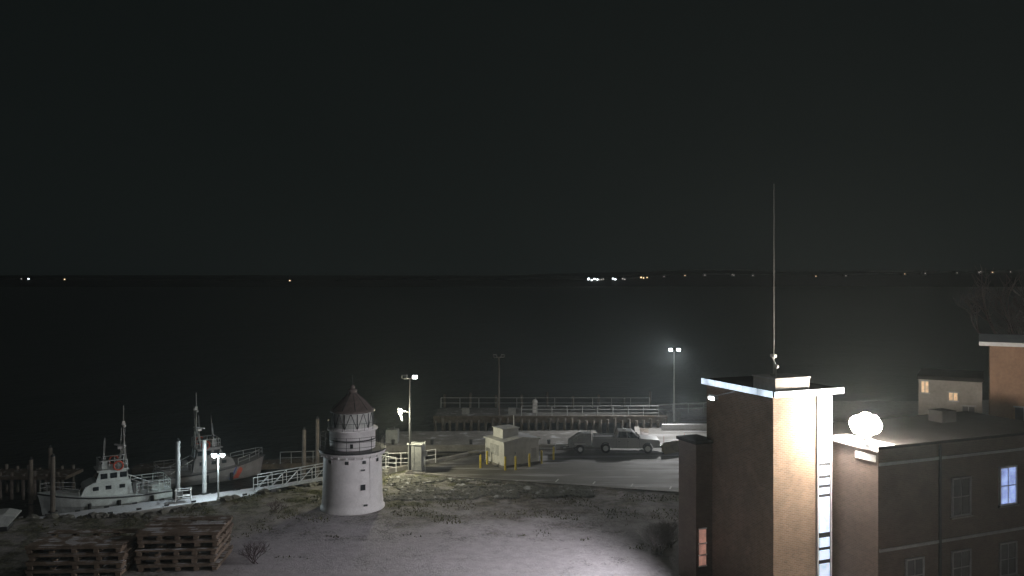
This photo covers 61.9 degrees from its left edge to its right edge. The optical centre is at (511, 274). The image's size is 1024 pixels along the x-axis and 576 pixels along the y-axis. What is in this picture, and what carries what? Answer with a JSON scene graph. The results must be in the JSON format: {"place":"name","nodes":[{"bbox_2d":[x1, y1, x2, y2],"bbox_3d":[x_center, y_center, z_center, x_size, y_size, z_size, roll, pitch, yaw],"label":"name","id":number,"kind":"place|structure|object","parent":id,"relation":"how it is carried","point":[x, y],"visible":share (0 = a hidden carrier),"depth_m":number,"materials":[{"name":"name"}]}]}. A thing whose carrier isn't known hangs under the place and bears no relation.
{"place":"outdoors","nodes":[
{"label":"outdoors","id":0,"kind":"place"},
{"bbox_2d":[0,508,21,531],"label":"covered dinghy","id":1,"kind":"object","parent":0,"point":[8,516],"visible":1,"depth_m":53.19,"materials":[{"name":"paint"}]},
{"bbox_2d":[0,287,1023,517],"bbox_3d":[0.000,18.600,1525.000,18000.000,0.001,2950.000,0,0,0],"label":"water","id":2,"kind":"structure","parent":0,"point":[270,371],"depth_m":201.34,"materials":[{"name":"black liquid"}]},
{"bbox_2d":[26,456,35,513],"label":"mooring pile","id":3,"kind":"object","parent":2,"relation":"in","point":[30,503],"visible":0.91,"depth_m":66.36,"materials":[{"name":"wood"}]},
{"bbox_2d":[0,464,82,499],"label":"wooden pier","id":4,"kind":"structure","parent":2,"relation":"in","point":[40,474],"depth_m":70.99,"materials":[{"name":"wood"}]},
{"bbox_2d":[48,445,52,490],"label":"mooring pile","id":5,"kind":"object","parent":2,"relation":"in","point":[50,447],"visible":0.35,"depth_m":72.84,"materials":[{"name":"wood"}]},
{"bbox_2d":[48,453,57,513],"bbox_3d":[-34.600,17.710,64.300,0.700,8.580,0.682,0,0,0],"label":"mooring pile","id":6,"kind":"object","parent":2,"relation":"in","point":[52,486],"visible":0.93,"depth_m":64.16,"materials":[{"name":"wood"}]},
{"bbox_2d":[37,405,172,514],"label":"patrol boat","id":7,"kind":"object","parent":2,"relation":"on","point":[109,484],"visible":0.95,"depth_m":67.41,"materials":[{"name":"paint"}]},
{"bbox_2d":[15,485,275,518],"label":"floating dock","id":8,"kind":"object","parent":2,"relation":"on","point":[166,505],"visible":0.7,"depth_m":66.79,"materials":[{"name":"concrete"}]},
{"bbox_2d":[175,488,191,503],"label":"dock equipment rack","id":9,"kind":"object","parent":8,"relation":"on","point":[180,493],"visible":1,"depth_m":67.30,"materials":[{"name":"white metal"}]},
{"bbox_2d":[211,452,224,499],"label":"dock lamp","id":10,"kind":"object","parent":8,"relation":"on","point":[214,455],"visible":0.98,"depth_m":68.24,"materials":[{"name":"metal"}]},
{"bbox_2d":[253,452,387,491],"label":"gangway","id":11,"kind":"object","parent":8,"relation":"on","point":[297,482],"visible":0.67,"depth_m":70.38,"materials":[{"name":"metal"}]},
{"bbox_2d":[173,438,182,499],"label":"mooring pile","id":12,"kind":"object","parent":2,"relation":"in","point":[177,484],"visible":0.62,"depth_m":68.06,"materials":[{"name":"grey metal"}]},
{"bbox_2d":[200,436,208,494],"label":"mooring pile","id":13,"kind":"object","parent":2,"relation":"in","point":[204,467],"visible":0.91,"depth_m":69.76,"materials":[{"name":"metal"}]},
{"bbox_2d":[152,393,264,487],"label":"patrol boat","id":14,"kind":"object","parent":2,"relation":"on","point":[231,468],"visible":0.86,"depth_m":76.22,"materials":[{"name":"paint"}]},
{"bbox_2d":[131,451,322,473],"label":"floating dock","id":15,"kind":"object","parent":2,"relation":"on","point":[280,463],"visible":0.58,"depth_m":81.11,"materials":[{"name":"metal"}]},
{"bbox_2d":[300,427,307,484],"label":"mooring pile","id":16,"kind":"object","parent":2,"relation":"in","point":[304,447],"visible":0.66,"depth_m":75.35,"materials":[{"name":"wood"}]},
{"bbox_2d":[314,416,320,482],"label":"mooring pile","id":17,"kind":"object","parent":2,"relation":"in","point":[317,441],"visible":0.59,"depth_m":76.17,"materials":[{"name":"wood"}]},
{"bbox_2d":[0,270,1023,575],"bbox_3d":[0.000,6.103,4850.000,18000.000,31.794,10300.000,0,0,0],"label":"ground","id":18,"kind":"structure","parent":0,"point":[484,540],"depth_m":55.07,"materials":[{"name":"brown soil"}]},
{"bbox_2d":[24,528,141,575],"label":"pallet stack","id":19,"kind":"object","parent":18,"relation":"on","point":[74,554],"visible":0.86,"depth_m":45.33,"materials":[{"name":"wood"}]},
{"bbox_2d":[134,515,233,571],"bbox_3d":[-18.214,14.947,47.597,4.577,2.105,3.306,0,0,-4],"label":"pallet stack","id":20,"kind":"object","parent":18,"relation":"on","point":[195,544],"visible":1,"depth_m":46.29,"materials":[{"name":"wood"}]},
{"bbox_2d":[237,541,270,563],"bbox_3d":[-14.315,15.380,47.234,1.585,1.279,1.766,0,0,0],"label":"bare shrub","id":21,"kind":"object","parent":18,"relation":"on","point":[253,553],"visible":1,"depth_m":47.08,"materials":[{"name":"brown plant"}]},
{"bbox_2d":[266,501,285,512],"bbox_3d":[-15.840,15.617,57.407,1.199,0.796,1.283,0,0,-40],"label":"bare shrub","id":22,"kind":"object","parent":18,"relation":"on","point":[275,507],"visible":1,"depth_m":57.43,"materials":[{"name":"brown plant"}]},
{"bbox_2d":[18,470,594,517],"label":"riprap rocks","id":23,"kind":"object","parent":18,"relation":"on","point":[421,490],"visible":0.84,"depth_m":62.41,"materials":[{"name":"stone"}]},
{"bbox_2d":[318,375,385,514],"bbox_3d":[-11.000,11.550,58.900,4.600,9.300,4.600,0,0,0],"label":"lighthouse","id":24,"kind":"object","parent":18,"relation":"on","point":[352,452],"visible":1,"depth_m":57.44,"materials":[{"name":"paint"}]},
{"bbox_2d":[34,474,678,558],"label":"grass tufts","id":25,"kind":"object","parent":18,"relation":"on","point":[563,497],"visible":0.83,"depth_m":57.47,"materials":[{"name":"plant"}]},
{"bbox_2d":[398,374,417,473],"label":"street lamp","id":26,"kind":"object","parent":18,"relation":"on","point":[400,411],"visible":1,"depth_m":68.52,"materials":[{"name":"metal"}]},
{"bbox_2d":[380,426,600,467],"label":"concrete pier","id":27,"kind":"structure","parent":18,"relation":"on","point":[442,443],"depth_m":80.30,"materials":[{"name":"concrete"}]},
{"bbox_2d":[0,269,1023,280],"bbox_3d":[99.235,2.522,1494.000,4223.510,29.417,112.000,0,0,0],"label":"distant treeline","id":28,"kind":"object","parent":18,"relation":"on","point":[574,278],"visible":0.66,"depth_m":1538.65,"materials":[{"name":"black plant"}]},
{"bbox_2d":[19,270,1012,280],"bbox_3d":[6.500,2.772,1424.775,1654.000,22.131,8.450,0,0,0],"label":"distant houses","id":29,"kind":"structure","parent":18,"relation":"on","point":[923,273],"depth_m":1421.00,"materials":[{"name":"black"}]},
{"bbox_2d":[382,402,705,473],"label":"quay wall","id":30,"kind":"structure","parent":18,"relation":"on","point":[391,470],"depth_m":75.34,"materials":[{"name":"concrete"}]},
{"bbox_2d":[385,449,435,468],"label":"handrail","id":31,"kind":"object","parent":30,"relation":"on","point":[407,458],"visible":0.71,"depth_m":71.03,"materials":[{"name":"white metal"}]},
{"bbox_2d":[433,391,666,433],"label":"timber pier","id":32,"kind":"structure","parent":18,"relation":"on","point":[547,415],"depth_m":90.17,"materials":[{"name":"wood"}]},
{"bbox_2d":[493,354,504,414],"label":"street lamp","id":33,"kind":"object","parent":32,"relation":"on","point":[495,355],"visible":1,"depth_m":91.43,"materials":[{"name":"grey metal"}]},
{"bbox_2d":[424,420,706,490],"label":"parking lot","id":34,"kind":"structure","parent":18,"relation":"on","point":[655,469],"depth_m":70.40,"materials":[{"name":"grey asphalt"}]},
{"bbox_2d":[405,442,426,474],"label":"utility cabinet","id":35,"kind":"object","parent":34,"relation":"on","point":[418,452],"visible":0.89,"depth_m":68.52,"materials":[{"name":"metal"}]},
{"bbox_2d":[483,415,540,467],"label":"equipment enclosure","id":36,"kind":"object","parent":34,"relation":"on","point":[509,442],"visible":0.99,"depth_m":71.77,"materials":[{"name":"concrete"}]},
{"bbox_2d":[468,447,573,452],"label":"parking stop","id":37,"kind":"object","parent":34,"relation":"on","point":[564,448],"visible":0.46,"depth_m":77.36,"materials":[{"name":"concrete"}]},
{"bbox_2d":[540,450,542,463],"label":"bollard","id":38,"kind":"object","parent":34,"relation":"on","point":[541,456],"visible":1,"depth_m":72.27,"materials":[{"name":"yellow metal"}]},
{"bbox_2d":[406,470,678,493],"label":"kerb","id":39,"kind":"structure","parent":34,"relation":"on","point":[605,487],"depth_m":64.98,"materials":[{"name":"concrete"}]},
{"bbox_2d":[554,430,591,453],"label":"utility trailer","id":40,"kind":"object","parent":34,"relation":"on","point":[579,441],"visible":1,"depth_m":76.41,"materials":[{"name":"grey metal"}]},
{"bbox_2d":[591,428,661,453],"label":"pickup truck","id":41,"kind":"object","parent":34,"relation":"on","point":[625,438],"visible":0.96,"depth_m":76.50,"materials":[{"name":"grey paint"}]},
{"bbox_2d":[664,410,680,422],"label":"electrical cabinet","id":42,"kind":"object","parent":34,"relation":"on","point":[668,414],"visible":0.73,"depth_m":92.19,"materials":[{"name":"grey metal"}]},
{"bbox_2d":[661,433,684,453],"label":"dumpster","id":43,"kind":"object","parent":34,"relation":"on","point":[668,447],"visible":0.74,"depth_m":76.44,"materials":[{"name":"paint"}]},
{"bbox_2d":[668,348,680,423],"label":"street lamp","id":44,"kind":"object","parent":34,"relation":"on","point":[671,349],"visible":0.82,"depth_m":89.93,"materials":[{"name":"metal"}]},
{"bbox_2d":[661,424,706,429],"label":"concrete barrier","id":45,"kind":"object","parent":34,"relation":"on","point":[683,426],"visible":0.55,"depth_m":87.79,"materials":[{"name":"white paint"}]},
{"bbox_2d":[636,522,677,554],"bbox_3d":[8.381,15.181,49.166,2.251,1.700,2.297,0,0,-35],"label":"bare shrub","id":46,"kind":"object","parent":18,"relation":"on","point":[657,537],"visible":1,"depth_m":48.95,"materials":[{"name":"plant"}]},
{"bbox_2d":[648,519,678,548],"bbox_3d":[9.203,15.228,50.114,2.396,1.615,2.591,0,0,-39],"label":"bare shrub","id":47,"kind":"object","parent":18,"relation":"on","point":[672,539],"visible":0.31,"depth_m":50.00,"materials":[{"name":"plant"}]},
{"bbox_2d":[657,402,706,412],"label":"guard rail","id":48,"kind":"object","parent":18,"relation":"on","point":[703,407],"visible":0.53,"depth_m":97.85,"materials":[{"name":"metal"}]},
{"bbox_2d":[676,434,712,575],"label":"wing","id":49,"kind":"structure","parent":18,"relation":"on","point":[695,504],"depth_m":44.34,"materials":[{"name":"brown brick"}]},
{"bbox_2d":[918,379,981,414],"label":"walls","id":50,"kind":"structure","parent":18,"relation":"on","point":[969,393],"depth_m":57.15,"materials":[{"name":"paint"}]},
{"bbox_2d":[920,380,975,411],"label":"windows","id":51,"kind":"structure","parent":50,"relation":"attached to","point":[953,397],"depth_m":57.03,"materials":[{"name":"beige glass"}]},
{"bbox_2d":[917,368,983,382],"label":"roof","id":52,"kind":"structure","parent":50,"relation":"on","point":[951,375],"depth_m":57.97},
{"bbox_2d":[952,264,1023,334],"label":"bare tree","id":53,"kind":"object","parent":18,"relation":"on","point":[1012,322],"visible":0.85,"depth_m":74.62,"materials":[{"name":"brown plant"}]},
{"bbox_2d":[989,346,1023,418],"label":"walls","id":54,"kind":"structure","parent":18,"relation":"on","point":[1006,379],"depth_m":52.65,"materials":[{"name":"brown brick"}]},
{"bbox_2d":[979,334,1023,346],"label":"roof","id":55,"kind":"structure","parent":54,"relation":"on","point":[1005,340],"depth_m":53.79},
{"bbox_2d":[1013,406,1023,420],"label":"windows","id":56,"kind":"structure","parent":54,"relation":"attached to","point":[1019,412],"depth_m":52.26,"materials":[{"name":"black glass"}]},
{"bbox_2d":[0,0,1023,275],"label":"sky","id":57,"kind":"structure","parent":0,"point":[138,137],"materials":[{"name":"black"}]},
{"bbox_2d":[707,385,818,575],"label":"tower walls","id":58,"kind":"structure","parent":0,"point":[763,485],"depth_m":40.91,"materials":[{"name":"brown brick"}]},
{"bbox_2d":[709,391,734,399],"bbox_3d":[10.391,5.948,42.044,1.389,0.364,0.500,0,0,-22],"label":"wall floodlight","id":59,"kind":"object","parent":58,"relation":"attached to","point":[713,397],"depth_m":41.83,"materials":[{"name":"grey metal"}]},
{"bbox_2d":[701,373,843,397],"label":"roof","id":60,"kind":"structure","parent":58,"relation":"on","point":[780,385],"depth_m":40.64,"materials":[{"name":"paint"}]},
{"bbox_2d":[770,184,777,375],"bbox_3d":[12.550,0.240,40.900,0.300,9.200,0.300,0,0,0],"label":"whip antenna","id":61,"kind":"object","parent":60,"relation":"on","point":[772,374],"visible":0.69,"depth_m":40.89,"materials":[{"name":"metal"}]},
{"bbox_2d":[770,354,778,376],"bbox_3d":[12.457,4.305,40.424,0.326,1.070,0.300,0,0,-17],"label":"weather sensor","id":62,"kind":"object","parent":60,"relation":"on","point":[773,356],"visible":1,"depth_m":40.38,"materials":[{"name":"metal"}]},
{"bbox_2d":[816,394,831,575],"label":"stair window","id":63,"kind":"structure","parent":58,"relation":"attached to","point":[823,485],"depth_m":41.04,"materials":[{"name":"glass"}]},
{"bbox_2d":[832,435,1023,575],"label":"annex walls","id":64,"kind":"structure","parent":0,"point":[876,507],"depth_m":40.58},
{"bbox_2d":[832,408,1023,461],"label":"annex roof","id":65,"kind":"structure","parent":64,"relation":"on","point":[938,426],"depth_m":42.99,"materials":[{"name":"grey concrete"}]},
{"bbox_2d":[849,412,881,444],"bbox_3d":[16.250,7.060,39.340,1.440,1.500,1.120,0,0,0],"label":"satellite dish","id":66,"kind":"object","parent":65,"relation":"on","point":[865,425],"visible":1,"depth_m":38.95,"materials":[{"name":"metal"}]},
{"bbox_2d":[879,444,1023,575],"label":"trim","id":67,"kind":"structure","parent":64,"relation":"attached to","point":[961,507],"depth_m":41.07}
]}

